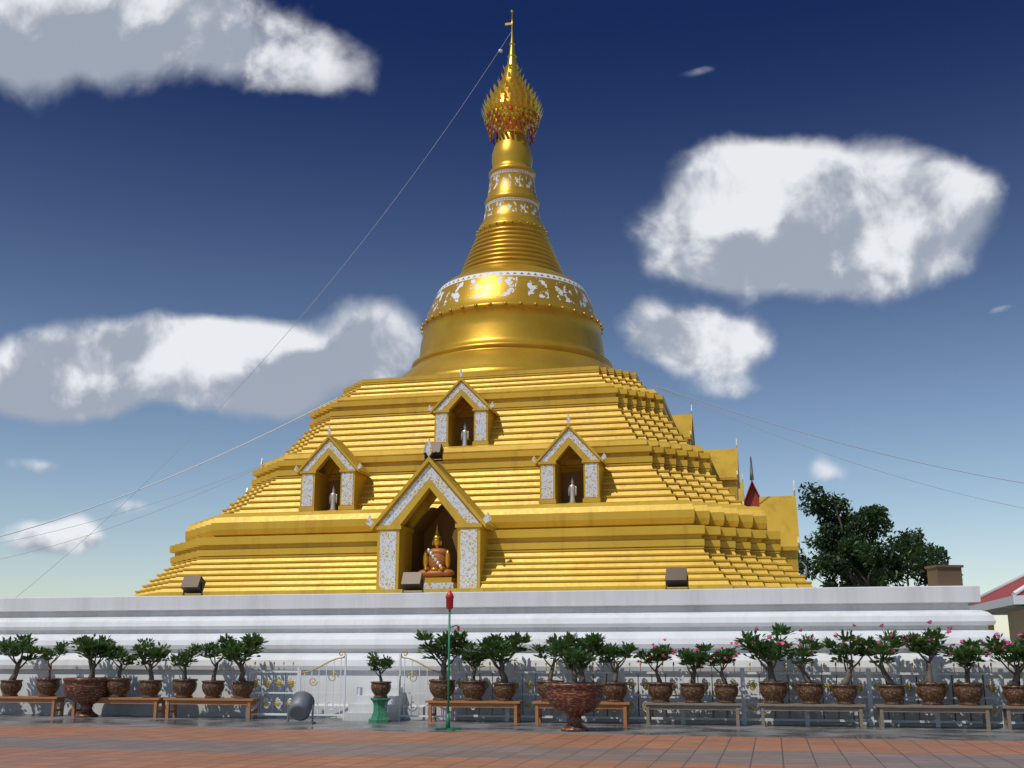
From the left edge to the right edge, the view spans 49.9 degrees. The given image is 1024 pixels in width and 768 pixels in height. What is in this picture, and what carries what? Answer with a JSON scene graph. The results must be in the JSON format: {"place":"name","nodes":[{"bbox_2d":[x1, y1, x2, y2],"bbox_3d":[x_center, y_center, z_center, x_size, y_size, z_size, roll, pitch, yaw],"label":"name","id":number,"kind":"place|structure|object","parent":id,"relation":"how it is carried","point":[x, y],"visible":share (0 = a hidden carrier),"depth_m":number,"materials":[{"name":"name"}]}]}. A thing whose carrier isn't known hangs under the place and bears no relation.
{"place":"outdoors","nodes":[
{"label":"outdoors","id":0,"kind":"place"},
{"bbox_2d":[0,714,1023,767],"bbox_3d":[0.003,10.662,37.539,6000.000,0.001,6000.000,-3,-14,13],"label":"ground","id":1,"kind":"structure","parent":0,"point":[69,741],"depth_m":17.56,"materials":[{"name":"tile"}]},
{"bbox_2d":[0,696,66,716],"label":"bench","id":2,"kind":"object","parent":1,"relation":"on","point":[54,700],"visible":0.99,"depth_m":25.61,"materials":[{"name":"brown wood"}]},
{"bbox_2d":[0,680,22,695],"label":"pot","id":3,"kind":"object","parent":2,"relation":"on","point":[10,687],"visible":0.98,"depth_m":25.78,"materials":[{"name":"ceramic"}]},
{"bbox_2d":[0,633,38,679],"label":"shrub","id":4,"kind":"object","parent":3,"relation":"in","point":[23,645],"visible":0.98,"depth_m":26.14,"materials":[{"name":"green plant"}]},
{"bbox_2d":[36,678,61,696],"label":"pot","id":5,"kind":"object","parent":2,"relation":"on","point":[47,687],"visible":1,"depth_m":25.59,"materials":[{"name":"ceramic"}]},
{"bbox_2d":[33,640,71,677],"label":"shrub","id":6,"kind":"object","parent":5,"relation":"on","point":[59,648],"visible":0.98,"depth_m":26.00,"materials":[{"name":"green plant"}]},
{"bbox_2d":[63,677,114,717],"bbox_3d":[-9.777,7.220,25.349,1.150,0.870,1.150,-3,-14,13],"label":"urn","id":7,"kind":"object","parent":1,"relation":"on","point":[86,693],"visible":0.9,"depth_m":25.01,"materials":[{"name":"ceramic"}]},
{"bbox_2d":[68,633,116,677],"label":"shrub","id":8,"kind":"object","parent":7,"relation":"on","point":[106,646],"visible":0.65,"depth_m":25.52,"materials":[{"name":"green plant"}]},
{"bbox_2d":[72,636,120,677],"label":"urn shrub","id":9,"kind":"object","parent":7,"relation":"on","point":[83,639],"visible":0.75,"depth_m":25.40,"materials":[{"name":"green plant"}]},
{"bbox_2d":[71,697,168,717],"bbox_3d":[-9.026,7.415,25.244,2.280,0.440,0.440,-3,-14,13],"label":"bench","id":10,"kind":"object","parent":1,"relation":"on","point":[134,700],"visible":0.61,"depth_m":25.06,"materials":[{"name":"brown wood"}]},
{"bbox_2d":[106,678,131,697],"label":"pot","id":11,"kind":"object","parent":10,"relation":"on","point":[117,687],"visible":0.99,"depth_m":25.14,"materials":[{"name":"ceramic"}]},
{"bbox_2d":[102,645,136,677],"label":"shrub","id":12,"kind":"object","parent":11,"relation":"in","point":[123,655],"visible":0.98,"depth_m":25.46,"materials":[{"name":"green plant"}]},
{"bbox_2d":[139,680,162,697],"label":"pot","id":13,"kind":"object","parent":10,"relation":"on","point":[150,688],"visible":0.99,"depth_m":25.01,"materials":[{"name":"ceramic"}]},
{"bbox_2d":[130,637,171,679],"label":"shrub","id":14,"kind":"object","parent":13,"relation":"on","point":[153,653],"visible":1,"depth_m":25.28,"materials":[{"name":"green plant"}]},
{"bbox_2d":[163,697,261,719],"bbox_3d":[-6.751,7.290,24.734,2.190,0.440,0.440,-3,-14,13],"label":"bench","id":15,"kind":"object","parent":1,"relation":"on","point":[249,702],"visible":1,"depth_m":24.60,"materials":[{"name":"brown wood"}]},
{"bbox_2d":[172,679,197,697],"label":"pot","id":16,"kind":"object","parent":15,"relation":"on","point":[184,688],"visible":1,"depth_m":24.77,"materials":[{"name":"ceramic"}]},
{"bbox_2d":[166,642,203,678],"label":"shrub","id":17,"kind":"object","parent":16,"relation":"on","point":[186,657],"visible":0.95,"depth_m":25.00,"materials":[{"name":"green plant"}]},
{"bbox_2d":[202,680,224,697],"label":"pot","id":18,"kind":"object","parent":15,"relation":"on","point":[212,689],"visible":0.99,"depth_m":24.65,"materials":[{"name":"ceramic"}]},
{"bbox_2d":[195,633,238,680],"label":"shrub","id":19,"kind":"object","parent":18,"relation":"in","point":[209,646],"visible":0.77,"depth_m":24.91,"materials":[{"name":"green plant"}]},
{"bbox_2d":[232,681,253,698],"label":"pot","id":20,"kind":"object","parent":15,"relation":"on","point":[242,689],"visible":1,"depth_m":24.52,"materials":[{"name":"ceramic"}]},
{"bbox_2d":[216,632,268,680],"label":"shrub","id":21,"kind":"object","parent":20,"relation":"in","point":[231,650],"visible":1,"depth_m":24.66,"materials":[{"name":"green plant"}]},
{"bbox_2d":[245,661,299,718],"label":"fence panel","id":22,"kind":"object","parent":1,"relation":"on","point":[267,683],"visible":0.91,"depth_m":24.62,"materials":[{"name":"white metal"}]},
{"bbox_2d":[284,691,315,724],"bbox_3d":[-4.376,6.705,22.815,0.580,0.660,0.579,-1,-14,5],"label":"floodlight","id":23,"kind":"object","parent":1,"relation":"on","point":[300,707],"visible":1,"depth_m":22.64,"materials":[{"name":"grey metal"}]},
{"bbox_2d":[299,650,346,719],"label":"fence gate","id":24,"kind":"structure","parent":1,"relation":"on","point":[332,692],"depth_m":24.36,"materials":[{"name":"white metal"}]},
{"bbox_2d":[344,687,402,720],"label":"platform stairs","id":25,"kind":"structure","parent":1,"relation":"on","point":[361,707],"depth_m":24.05,"materials":[{"name":"white concrete"}]},
{"bbox_2d":[368,697,391,722],"bbox_3d":[-2.806,6.942,23.444,0.433,0.500,0.500,-3,-14,13],"label":"green stand","id":26,"kind":"object","parent":1,"relation":"on","point":[380,714],"visible":0.99,"depth_m":23.33,"materials":[{"name":"ceramic"}]},
{"bbox_2d":[370,681,391,697],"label":"pot on stand","id":27,"kind":"object","parent":26,"relation":"on","point":[380,689],"visible":0.99,"depth_m":23.39,"materials":[{"name":"ceramic"}]},
{"bbox_2d":[366,652,394,681],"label":"shrub on stand","id":28,"kind":"object","parent":27,"relation":"on","point":[384,662],"visible":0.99,"depth_m":23.59,"materials":[{"name":"green plant"}]},
{"bbox_2d":[398,650,447,720],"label":"fence gate","id":29,"kind":"structure","parent":1,"relation":"on","point":[411,693],"depth_m":23.90,"materials":[{"name":"white metal"}]},
{"bbox_2d":[435,586,460,730],"bbox_3d":[-1.217,5.273,21.237,0.417,2.690,0.417,-4,-14,17],"label":"lamp post","id":30,"kind":"object","parent":1,"relation":"on","point":[449,597],"visible":1,"depth_m":21.23,"materials":[{"name":"green metal"}]},
{"bbox_2d":[425,700,523,722],"bbox_3d":[-0.796,6.962,23.399,2.069,0.440,0.440,-3,-14,13],"label":"bench","id":31,"kind":"object","parent":1,"relation":"on","point":[515,705],"visible":1,"depth_m":23.27,"materials":[{"name":"brown wood"}]},
{"bbox_2d":[428,679,455,700],"bbox_3d":[-1.503,6.575,23.642,0.592,0.429,0.592,6,-15,-23],"label":"pot","id":32,"kind":"object","parent":31,"relation":"on","point":[438,689],"visible":0.91,"depth_m":23.43,"materials":[{"name":"ceramic"}]},
{"bbox_2d":[413,629,472,679],"bbox_3d":[-1.554,5.872,23.847,1.261,1.125,1.249,12,-18,-40],"label":"shrub","id":33,"kind":"object","parent":32,"relation":"in","point":[438,650],"visible":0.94,"depth_m":23.77,"materials":[{"name":"green plant"}]},
{"bbox_2d":[460,680,486,700],"bbox_3d":[-0.822,6.545,23.492,0.574,0.416,0.574,4,-14,-15],"label":"pot","id":34,"kind":"object","parent":31,"relation":"on","point":[473,690],"visible":0.99,"depth_m":23.30,"materials":[{"name":"ceramic"}]},
{"bbox_2d":[456,641,493,680],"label":"shrub","id":35,"kind":"object","parent":34,"relation":"on","point":[473,660],"visible":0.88,"depth_m":23.49,"materials":[{"name":"green plant"}]},
{"bbox_2d":[493,682,516,700],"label":"pot","id":36,"kind":"object","parent":31,"relation":"on","point":[504,691],"visible":0.98,"depth_m":23.18,"materials":[{"name":"ceramic"}]},
{"bbox_2d":[476,631,531,682],"bbox_3d":[-0.146,5.840,23.470,1.248,1.114,1.237,-3,-14,11],"label":"shrub","id":37,"kind":"object","parent":36,"relation":"in","point":[498,644],"visible":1,"depth_m":23.35,"materials":[{"name":"green plant"}]},
{"bbox_2d":[451,662,506,720],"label":"fence panel","id":38,"kind":"object","parent":1,"relation":"on","point":[458,682],"visible":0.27,"depth_m":23.93,"materials":[{"name":"white metal"}]},
{"bbox_2d":[0,10,1023,726],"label":"pagoda","id":39,"kind":"object","parent":1,"relation":"on","point":[512,450],"visible":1,"depth_m":29.56,"materials":[{"name":"gold metal"}]},
{"bbox_2d":[507,662,564,721],"bbox_3d":[0.512,6.614,23.669,1.250,1.245,0.046,-3,-14,13],"label":"fence panel","id":40,"kind":"object","parent":1,"relation":"on","point":[528,683],"visible":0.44,"depth_m":23.69,"materials":[{"name":"white metal"}]},
{"bbox_2d":[544,682,604,731],"bbox_3d":[1.182,6.090,20.748,1.150,0.870,1.150,3,-14,-11],"label":"urn","id":41,"kind":"object","parent":1,"relation":"on","point":[574,703],"visible":0.99,"depth_m":20.41,"materials":[{"name":"ceramic"}]},
{"bbox_2d":[547,638,597,683],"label":"urn shrub","id":42,"kind":"object","parent":41,"relation":"on","point":[573,658],"visible":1,"depth_m":20.97,"materials":[{"name":"green plant"}]},
{"bbox_2d":[532,701,631,724],"bbox_3d":[1.457,6.838,22.894,2.044,0.440,0.440,-3,-14,13],"label":"bench","id":43,"kind":"object","parent":1,"relation":"on","point":[540,705],"visible":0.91,"depth_m":22.68,"materials":[{"name":"brown wood"}]},
{"bbox_2d":[536,680,563,701],"bbox_3d":[0.799,6.457,23.148,0.582,0.421,0.582,-10,-17,36],"label":"pot","id":44,"kind":"object","parent":43,"relation":"on","point":[541,688],"visible":0.54,"depth_m":22.98,"materials":[{"name":"ceramic"}]},
{"bbox_2d":[528,633,572,680],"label":"shrub","id":45,"kind":"object","parent":44,"relation":"on","point":[540,649],"visible":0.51,"depth_m":23.24,"materials":[{"name":"green plant"}]},
{"bbox_2d":[602,682,627,701],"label":"pot","id":46,"kind":"object","parent":43,"relation":"on","point":[615,691],"visible":0.97,"depth_m":22.66,"materials":[{"name":"ceramic"}]},
{"bbox_2d":[592,641,638,681],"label":"shrub","id":47,"kind":"object","parent":46,"relation":"on","point":[624,651],"visible":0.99,"depth_m":22.92,"materials":[{"name":"green plant"}]},
{"bbox_2d":[564,662,622,722],"bbox_3d":[1.730,6.547,23.396,1.250,1.245,0.046,-3,-14,13],"label":"fence panel","id":48,"kind":"object","parent":1,"relation":"on","point":[598,681],"visible":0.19,"depth_m":23.38,"materials":[{"name":"white metal"}]},
{"bbox_2d":[622,662,682,723],"bbox_3d":[2.948,6.480,23.123,1.250,1.245,0.046,-3,-14,13],"label":"fence panel","id":49,"kind":"object","parent":1,"relation":"on","point":[632,684],"visible":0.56,"depth_m":23.13,"materials":[{"name":"white metal"}]},
{"bbox_2d":[642,702,742,725],"bbox_3d":[3.683,6.716,22.394,1.996,0.440,0.440,-3,-14,13],"label":"bench","id":50,"kind":"object","parent":1,"relation":"on","point":[692,706],"visible":1,"depth_m":22.27,"materials":[{"name":"grey wood"}]},
{"bbox_2d":[647,682,673,702],"bbox_3d":[3.059,6.343,22.628,0.545,0.395,0.545,12,-18,-41],"label":"pot","id":51,"kind":"object","parent":50,"relation":"on","point":[660,692],"visible":0.98,"depth_m":22.44,"materials":[{"name":"ceramic"}]},
{"bbox_2d":[634,638,675,682],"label":"shrub","id":52,"kind":"object","parent":51,"relation":"on","point":[662,652],"visible":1,"depth_m":22.60,"materials":[{"name":"green plant"}]},
{"bbox_2d":[680,683,704,702],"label":"pot","id":53,"kind":"object","parent":50,"relation":"on","point":[692,693],"visible":0.99,"depth_m":22.28,"materials":[{"name":"ceramic"}]},
{"bbox_2d":[674,642,714,683],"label":"shrub","id":54,"kind":"object","parent":53,"relation":"on","point":[692,658],"visible":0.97,"depth_m":22.49,"materials":[{"name":"green plant"}]},
{"bbox_2d":[714,684,738,702],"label":"pot","id":55,"kind":"object","parent":50,"relation":"on","point":[726,693],"visible":0.99,"depth_m":22.15,"materials":[{"name":"ceramic"}]},
{"bbox_2d":[699,642,740,683],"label":"shrub","id":56,"kind":"object","parent":55,"relation":"on","point":[726,656],"visible":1,"depth_m":22.33,"materials":[{"name":"green plant"}]},
{"bbox_2d":[681,663,744,724],"bbox_3d":[4.166,6.413,22.850,1.250,1.245,0.046,-3,-14,13],"label":"fence panel","id":57,"kind":"object","parent":1,"relation":"on","point":[742,719],"visible":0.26,"depth_m":22.82,"materials":[{"name":"white metal"}]},
{"bbox_2d":[742,662,807,724],"bbox_3d":[5.384,6.346,22.577,1.250,1.245,0.046,-3,-14,13],"label":"fence panel","id":58,"kind":"object","parent":1,"relation":"on","point":[754,707],"visible":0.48,"depth_m":22.58,"materials":[{"name":"white metal"}]},
{"bbox_2d":[757,703,865,727],"bbox_3d":[5.953,6.591,21.886,2.078,0.440,0.440,-3,-14,13],"label":"bench","id":59,"kind":"object","parent":1,"relation":"on","point":[815,707],"visible":1,"depth_m":21.75,"materials":[{"name":"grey wood"}]},
{"bbox_2d":[758,681,787,703],"bbox_3d":[5.269,6.208,22.144,0.591,0.427,0.591,5,-15,-20],"label":"pot","id":60,"kind":"object","parent":59,"relation":"on","point":[773,692],"visible":0.98,"depth_m":21.94,"materials":[{"name":"ceramic"}]},
{"bbox_2d":[734,622,794,681],"bbox_3d":[5.155,5.470,22.387,1.205,1.258,1.366,-5,-15,19],"label":"shrub","id":61,"kind":"object","parent":60,"relation":"in","point":[763,650],"visible":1,"depth_m":22.22,"materials":[{"name":"green plant"}]},
{"bbox_2d":[796,682,823,703],"bbox_3d":[5.968,6.183,21.994,0.559,0.404,0.559,10,-17,-36],"label":"pot","id":62,"kind":"object","parent":59,"relation":"on","point":[810,693],"visible":0.99,"depth_m":21.80,"materials":[{"name":"ceramic"}]},
{"bbox_2d":[776,629,825,682],"bbox_3d":[5.860,5.497,22.153,1.012,1.129,1.014,3,-14,-13],"label":"shrub","id":63,"kind":"object","parent":62,"relation":"on","point":[803,652],"visible":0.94,"depth_m":22.05,"materials":[{"name":"green plant"}]},
{"bbox_2d":[831,684,857,703],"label":"pot","id":64,"kind":"object","parent":59,"relation":"on","point":[844,694],"visible":0.98,"depth_m":21.65,"materials":[{"name":"ceramic"}]},
{"bbox_2d":[820,624,878,684],"bbox_3d":[6.715,5.446,22.053,1.116,1.246,1.118,9,-17,-34],"label":"shrub","id":65,"kind":"object","parent":64,"relation":"in","point":[844,648],"visible":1,"depth_m":21.97,"materials":[{"name":"green plant"}]},
{"bbox_2d":[805,662,871,725],"bbox_3d":[6.602,6.279,22.304,1.250,1.245,0.046,-3,-14,13],"label":"fence panel","id":66,"kind":"object","parent":1,"relation":"on","point":[828,684],"visible":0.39,"depth_m":22.26,"materials":[{"name":"white metal"}]},
{"bbox_2d":[798,482,962,587],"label":"tree","id":67,"kind":"object","parent":1,"relation":"on","point":[849,555],"visible":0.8,"depth_m":63.50,"materials":[{"name":"green plant"}]},
{"bbox_2d":[868,663,937,726],"bbox_3d":[7.820,6.212,22.031,1.250,1.245,0.046,-3,-14,13],"label":"fence panel","id":68,"kind":"object","parent":1,"relation":"on","point":[910,686],"visible":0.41,"depth_m":22.04,"materials":[{"name":"white metal"}]},
{"bbox_2d":[874,704,992,729],"bbox_3d":[8.185,6.468,21.385,2.130,0.440,0.440,-3,-14,13],"label":"bench","id":69,"kind":"object","parent":1,"relation":"on","point":[982,709],"visible":1,"depth_m":21.25,"materials":[{"name":"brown wood"}]},
{"bbox_2d":[878,684,904,704],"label":"pot","id":70,"kind":"object","parent":69,"relation":"on","point":[892,694],"visible":0.99,"depth_m":21.49,"materials":[{"name":"ceramic"}]},
{"bbox_2d":[855,624,906,684],"bbox_3d":[7.373,5.393,21.853,1.119,1.249,1.121,1,-14,-5],"label":"shrub","id":71,"kind":"object","parent":70,"relation":"in","point":[882,650],"visible":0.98,"depth_m":21.73,"materials":[{"name":"green plant"}]},
{"bbox_2d":[915,682,946,704],"bbox_3d":[8.205,6.051,21.501,0.586,0.424,0.586,6,-15,-23],"label":"pot","id":72,"kind":"object","parent":69,"relation":"on","point":[934,693],"visible":0.98,"depth_m":21.30,"materials":[{"name":"ceramic"}]},
{"bbox_2d":[899,620,952,682],"bbox_3d":[8.299,5.326,21.771,1.240,1.254,1.197,12,-18,-40],"label":"shrub","id":73,"kind":"object","parent":72,"relation":"in","point":[928,644],"visible":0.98,"depth_m":21.66,"materials":[{"name":"green plant"}]},
{"bbox_2d":[952,682,983,705],"bbox_3d":[8.867,6.016,21.352,0.582,0.421,0.582,3,-14,-13],"label":"pot","id":74,"kind":"object","parent":69,"relation":"on","point":[969,694],"visible":1,"depth_m":21.16,"materials":[{"name":"ceramic"}]},
{"bbox_2d":[938,638,988,682],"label":"shrub","id":75,"kind":"object","parent":74,"relation":"on","point":[966,651],"visible":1,"depth_m":21.41,"materials":[{"name":"green plant"}]},
{"bbox_2d":[933,662,1003,727],"bbox_3d":[9.038,6.145,21.758,1.250,1.245,0.046,-3,-14,13],"label":"fence panel","id":76,"kind":"object","parent":1,"relation":"on","point":[992,686],"visible":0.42,"depth_m":21.70,"materials":[{"name":"white metal"}]},
{"bbox_2d":[968,574,1023,684],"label":"building","id":77,"kind":"structure","parent":1,"relation":"on","point":[1006,598],"depth_m":39.00,"materials":[{"name":"red"}]},
{"bbox_2d":[998,705,1023,729],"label":"bench","id":78,"kind":"object","parent":1,"relation":"on","point":[1008,710],"visible":1,"depth_m":20.93,"materials":[{"name":"grey wood"}]},
{"bbox_2d":[1001,685,1023,705],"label":"pot","id":79,"kind":"object","parent":78,"relation":"on","point":[1013,695],"visible":0.99,"depth_m":20.95,"materials":[{"name":"ceramic"}]},
{"bbox_2d":[979,632,1023,685],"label":"shrub","id":80,"kind":"object","parent":79,"relation":"in","point":[1002,648],"visible":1,"depth_m":21.17,"materials":[{"name":"green plant"}]},
{"bbox_2d":[1000,663,1023,723],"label":"fence panel","id":81,"kind":"object","parent":1,"relation":"on","point":[1009,683],"visible":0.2,"depth_m":21.62,"materials":[{"name":"white metal"}]},
{"bbox_2d":[0,0,1023,637],"label":"sky","id":82,"kind":"structure","parent":0,"point":[806,216],"materials":[{"name":"blue"}]},
{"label":"pot","id":83,"kind":"object","parent":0,"visible":0},
{"bbox_2d":[551,631,606,681],"bbox_3d":[1.410,5.759,23.167,1.233,1.111,1.245,-3,-14,13],"label":"shrub","id":84,"kind":"object","parent":83,"relation":"in","point":[591,642],"visible":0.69,"depth_m":23.04,"materials":[{"name":"green plant"}]}
]}

